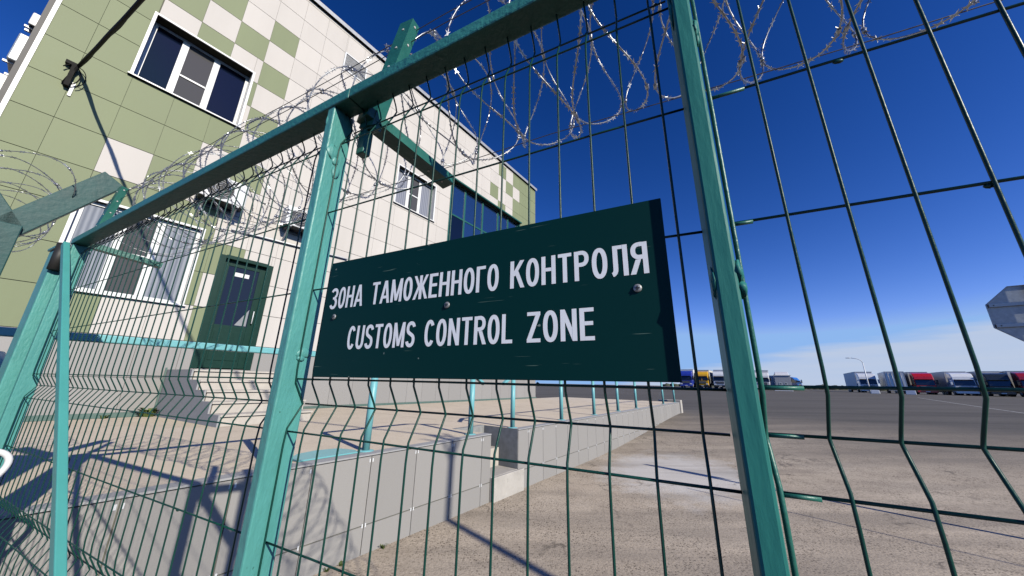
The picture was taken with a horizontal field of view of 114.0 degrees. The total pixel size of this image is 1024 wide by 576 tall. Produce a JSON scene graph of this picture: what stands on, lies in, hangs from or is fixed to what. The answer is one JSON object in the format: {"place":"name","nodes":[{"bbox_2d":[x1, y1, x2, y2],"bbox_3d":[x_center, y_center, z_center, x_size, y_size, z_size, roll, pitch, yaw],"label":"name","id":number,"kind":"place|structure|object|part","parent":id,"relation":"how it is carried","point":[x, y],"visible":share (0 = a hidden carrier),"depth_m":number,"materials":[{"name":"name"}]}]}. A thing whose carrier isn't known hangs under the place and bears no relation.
{"place":"outdoors","nodes":[
{"label":"outdoors","id":0,"kind":"place"},
{"bbox_2d":[0,351,5,366],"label":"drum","id":1,"kind":"object","parent":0,"point":[2,355],"visible":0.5,"depth_m":2.10,"materials":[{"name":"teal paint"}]},
{"bbox_2d":[0,397,672,509],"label":"platform paving","id":2,"kind":"structure","parent":0,"point":[427,428],"depth_m":4.05,"materials":[{"name":"concrete"}]},
{"bbox_2d":[133,408,157,416],"bbox_3d":[-6.573,2.242,6.030,0.469,0.164,0.473,1,-16,0],"label":"weed","id":3,"kind":"object","parent":2,"relation":"on","point":[148,411],"visible":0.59,"depth_m":5.96,"materials":[{"name":"green plant"}]},
{"bbox_2d":[0,327,315,356],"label":"handrail","id":4,"kind":"object","parent":2,"relation":"on","point":[7,331],"visible":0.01,"depth_m":2.35,"materials":[{"name":"teal metal"}]},
{"bbox_2d":[154,368,312,427],"bbox_3d":[-5.051,1.926,6.100,2.596,0.865,1.648,-10,-19,35],"label":"entrance stair","id":5,"kind":"object","parent":2,"relation":"on","point":[258,416],"visible":0.68,"depth_m":5.68,"materials":[{"name":"concrete"}]},
{"bbox_2d":[292,448,357,461],"bbox_3d":[-1.846,1.610,3.232,0.363,0.012,0.584,-11,-20,36],"label":"base plate","id":6,"kind":"object","parent":2,"relation":"on","point":[311,455],"visible":0.74,"depth_m":3.20,"materials":[{"name":"teal paint"}]},
{"bbox_2d":[357,378,483,452],"bbox_3d":[-0.994,1.436,4.222,0.170,0.965,1.881,-10,-20,35],"label":"handrail","id":7,"kind":"object","parent":2,"relation":"on","point":[368,431],"visible":0.4,"depth_m":3.55,"materials":[{"name":"teal metal"}]},
{"bbox_2d":[453,425,523,502],"bbox_3d":[-0.374,2.718,5.094,0.862,1.051,0.741,-10,-19,34],"label":"platform stair","id":8,"kind":"object","parent":2,"relation":"on","point":[508,481],"visible":0.36,"depth_m":5.17,"materials":[{"name":"concrete"}]},
{"bbox_2d":[502,380,674,427],"bbox_3d":[3.621,3.248,10.264,0.170,0.959,12.750,-10,-20,35],"label":"handrail","id":9,"kind":"object","parent":2,"relation":"on","point":[512,415],"visible":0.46,"depth_m":6.84,"materials":[{"name":"teal metal"}]},
{"bbox_2d":[0,0,1023,385],"label":"sky","id":10,"kind":"structure","parent":0,"point":[980,253],"materials":[{"name":"blue"}]},
{"bbox_2d":[313,383,1023,575],"bbox_3d":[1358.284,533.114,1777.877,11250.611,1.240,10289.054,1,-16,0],"label":"ground","id":11,"kind":"structure","parent":0,"point":[826,541],"depth_m":4.62,"materials":[{"name":"grey concrete"}]},
{"bbox_2d":[0,246,89,417],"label":"gate post","id":12,"kind":"object","parent":11,"relation":"on","point":[19,347],"visible":0.45,"depth_m":1.59,"materials":[{"name":"teal metal"}]},
{"bbox_2d":[0,433,491,575],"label":"retaining wall","id":13,"kind":"structure","parent":11,"relation":"on","point":[445,486],"depth_m":2.72,"materials":[{"name":"grey tile"}]},
{"bbox_2d":[0,0,536,421],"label":"office building","id":14,"kind":"structure","parent":11,"relation":"on","point":[167,83],"depth_m":7.27,"materials":[{"name":"beige tile"}]},
{"bbox_2d":[0,73,6,88],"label":"air conditioner","id":15,"kind":"object","parent":14,"relation":"attached to","point":[3,77],"visible":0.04,"depth_m":5.54,"materials":[{"name":"grey metal"}]},
{"bbox_2d":[2,33,28,75],"bbox_3d":[-8.727,-3.940,5.884,0.650,0.875,0.230,-10,-20,35],"label":"air conditioner","id":16,"kind":"object","parent":14,"relation":"attached to","point":[16,48],"visible":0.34,"depth_m":5.71,"materials":[{"name":"metal"}]},
{"bbox_2d":[24,13,39,33],"bbox_3d":[-8.576,-4.587,5.976,0.320,0.575,0.210,-10,-20,35],"label":"air conditioner","id":17,"kind":"object","parent":14,"relation":"attached to","point":[33,20],"visible":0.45,"depth_m":5.90,"materials":[{"name":"white plastic"}]},
{"bbox_2d":[61,0,144,95],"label":"overhead cable","id":18,"kind":"object","parent":14,"relation":"attached to","point":[74,68],"visible":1,"depth_m":5.62,"materials":[{"name":"black metal"}]},
{"bbox_2d":[59,199,205,306],"bbox_3d":[-7.120,-0.636,6.276,0.200,1.696,1.750,-10,-20,35],"label":"window","id":19,"kind":"structure","parent":14,"relation":"in","point":[82,220],"depth_m":6.34,"materials":[{"name":"white plastic"}]},
{"bbox_2d":[127,11,255,128],"bbox_3d":[-7.091,-4.787,7.528,0.360,1.686,1.820,-10,-20,35],"label":"window","id":20,"kind":"structure","parent":14,"relation":"in","point":[165,61],"depth_m":7.52,"materials":[{"name":"white plastic"}]},
{"bbox_2d":[194,179,249,222],"bbox_3d":[-6.345,-1.917,7.244,0.440,0.915,0.780,-10,-20,35],"label":"air conditioner","id":21,"kind":"object","parent":14,"relation":"attached to","point":[240,198],"visible":0.42,"depth_m":7.23,"materials":[{"name":"white metal"}]},
{"bbox_2d":[191,254,272,369],"bbox_3d":[-6.152,0.541,7.389,0.180,2.455,0.990,-10,-20,35],"label":"door","id":22,"kind":"structure","parent":14,"relation":"in","point":[248,325],"depth_m":7.39,"materials":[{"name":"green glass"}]},
{"bbox_2d":[231,228,347,259],"bbox_3d":[-5.518,-1.074,8.514,0.072,0.174,2.652,-10,-20,35],"label":"pipe","id":23,"kind":"object","parent":14,"relation":"attached to","point":[286,243],"visible":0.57,"depth_m":8.18,"materials":[{"name":"white metal"}]},
{"bbox_2d":[280,205,306,240],"bbox_3d":[-5.426,-1.528,8.457,0.420,0.865,0.720,-10,-20,35],"label":"air conditioner","id":24,"kind":"object","parent":14,"relation":"attached to","point":[295,227],"visible":0.43,"depth_m":8.27,"materials":[{"name":"white metal"}]},
{"bbox_2d":[393,163,436,221],"bbox_3d":[-3.527,-3.404,12.127,0.280,1.536,1.780,-10,-20,35],"label":"window","id":25,"kind":"structure","parent":14,"relation":"in","point":[420,201],"depth_m":12.25,"materials":[{"name":"white plastic"}]},
{"bbox_2d":[0,0,1023,575],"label":"wire fence","id":26,"kind":"object","parent":11,"relation":"on","point":[368,102],"visible":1,"depth_m":0.68,"materials":[{"name":"green metal"}]},
{"bbox_2d":[0,449,13,476],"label":"hose","id":27,"kind":"object","parent":26,"relation":"hanging from","point":[7,456],"visible":1,"depth_m":1.33,"materials":[{"name":"white plastic"}]},
{"bbox_2d":[0,172,121,275],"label":"fence post","id":28,"kind":"object","parent":26,"relation":"attached to","point":[16,223],"visible":0.86,"depth_m":1.75,"materials":[{"name":"teal metal"}]},
{"bbox_2d":[0,150,76,252],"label":"razor coil","id":29,"kind":"object","parent":28,"relation":"attached to","point":[49,193],"visible":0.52,"depth_m":1.99,"materials":[{"name":"metal"}]},
{"bbox_2d":[126,0,470,191],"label":"tension wire","id":30,"kind":"object","parent":26,"relation":"attached to","point":[311,90],"visible":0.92,"depth_m":1.21,"materials":[{"name":"grey metal"}]},
{"bbox_2d":[121,0,489,198],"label":"tension wire","id":31,"kind":"object","parent":26,"relation":"attached to","point":[325,89],"visible":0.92,"depth_m":1.15,"materials":[{"name":"grey metal"}]},
{"bbox_2d":[313,198,681,381],"bbox_3d":[-0.101,0.028,0.570,0.676,0.246,0.007,-7,-18,25],"label":"sign","id":32,"kind":"object","parent":26,"relation":"attached to","point":[584,297],"visible":1,"depth_m":0.52,"materials":[{"name":"metal"}]},
{"bbox_2d":[103,0,979,256],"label":"razor coil","id":33,"kind":"object","parent":26,"relation":"attached to","point":[742,56],"visible":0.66,"depth_m":1.19,"materials":[{"name":"metal"}]},
{"bbox_2d":[172,0,1001,249],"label":"tension wire","id":34,"kind":"object","parent":33,"relation":"attached to","point":[670,99],"visible":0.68,"depth_m":0.94,"materials":[{"name":"grey metal"}]},
{"bbox_2d":[513,402,679,487],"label":"retaining wall","id":35,"kind":"structure","parent":11,"relation":"on","point":[550,444],"depth_m":6.80,"materials":[{"name":"grey tile"}]},
{"bbox_2d":[658,399,682,412],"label":"concrete block","id":36,"kind":"structure","parent":11,"relation":"on","point":[680,403],"depth_m":15.07,"materials":[{"name":"white concrete"}]},
{"bbox_2d":[680,369,702,387],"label":"truck","id":37,"kind":"object","parent":11,"relation":"on","point":[687,375],"visible":0.69,"depth_m":74.29,"materials":[{"name":"paint"}]},
{"bbox_2d":[694,370,714,387],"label":"truck","id":38,"kind":"object","parent":11,"relation":"on","point":[705,380],"visible":0.62,"depth_m":74.64,"materials":[{"name":"paint"}]},
{"bbox_2d":[711,370,724,387],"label":"truck","id":39,"kind":"object","parent":11,"relation":"on","point":[718,379],"visible":0.56,"depth_m":72.98,"materials":[{"name":"paint"}]},
{"bbox_2d":[754,370,770,389],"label":"truck","id":40,"kind":"object","parent":11,"relation":"on","point":[766,377],"visible":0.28,"depth_m":70.35,"materials":[{"name":"paint"}]},
{"bbox_2d":[773,375,791,384],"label":"booth","id":41,"kind":"object","parent":11,"relation":"on","point":[782,379],"visible":0.72,"depth_m":63.72,"materials":[{"name":"white metal"}]},
{"bbox_2d":[774,372,791,381],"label":"truck","id":42,"kind":"object","parent":11,"relation":"on","point":[780,373],"visible":0.1,"depth_m":75.00,"materials":[{"name":"paint"}]},
{"bbox_2d":[769,376,802,384],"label":"truck","id":43,"kind":"object","parent":11,"relation":"on","point":[796,381],"visible":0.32,"depth_m":80.35,"materials":[{"name":"paint"}]},
{"bbox_2d":[662,383,1019,393],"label":"scrub","id":44,"kind":"object","parent":11,"relation":"on","point":[666,384],"visible":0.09,"depth_m":282.35,"materials":[{"name":"green plant"}]},
{"bbox_2d":[843,372,879,392],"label":"truck","id":45,"kind":"object","parent":11,"relation":"on","point":[855,378],"visible":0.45,"depth_m":66.27,"materials":[{"name":"paint"}]},
{"bbox_2d":[853,358,870,392],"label":"street lamp","id":46,"kind":"object","parent":11,"relation":"on","point":[865,374],"visible":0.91,"depth_m":55.31,"materials":[{"name":"white metal"}]},
{"bbox_2d":[871,390,879,393],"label":"barrier block","id":47,"kind":"object","parent":11,"relation":"on","point":[875,391],"depth_m":52.73,"materials":[{"name":"white concrete"}]},
{"bbox_2d":[877,371,907,393],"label":"truck","id":48,"kind":"object","parent":11,"relation":"on","point":[886,379],"visible":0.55,"depth_m":62.39,"materials":[{"name":"white metal"}]},
{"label":"rear door","id":49,"kind":"part","parent":48,"relation":"part of","materials":[{"name":"white metal"}]},
{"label":"rear door","id":50,"kind":"part","parent":48,"relation":"part of","materials":[{"name":"white metal"}]},
{"bbox_2d":[906,390,916,394],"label":"barrier block","id":51,"kind":"object","parent":11,"relation":"on","point":[910,392],"depth_m":52.56,"materials":[{"name":"white concrete"}]},
{"bbox_2d":[894,372,938,394],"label":"truck","id":52,"kind":"object","parent":11,"relation":"on","point":[919,379],"visible":0.53,"depth_m":60.42,"materials":[{"name":"paint"}]},
{"bbox_2d":[927,372,979,395],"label":"truck","id":53,"kind":"object","parent":11,"relation":"on","point":[954,379],"visible":0.62,"depth_m":57.54,"materials":[{"name":"paint"}]},
{"bbox_2d":[959,371,1016,396],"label":"truck","id":54,"kind":"object","parent":11,"relation":"on","point":[995,379],"visible":0.48,"depth_m":54.38,"materials":[{"name":"paint"}]},
{"bbox_2d":[985,285,1023,340],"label":"traffic sign","id":55,"kind":"object","parent":11,"relation":"on","point":[1005,308],"visible":1,"depth_m":4.06,"materials":[{"name":"metal"}]},
{"bbox_2d":[998,371,1023,396],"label":"truck","id":56,"kind":"object","parent":11,"relation":"on","point":[1017,377],"visible":0.35,"depth_m":53.11,"materials":[{"name":"paint"}]}
]}

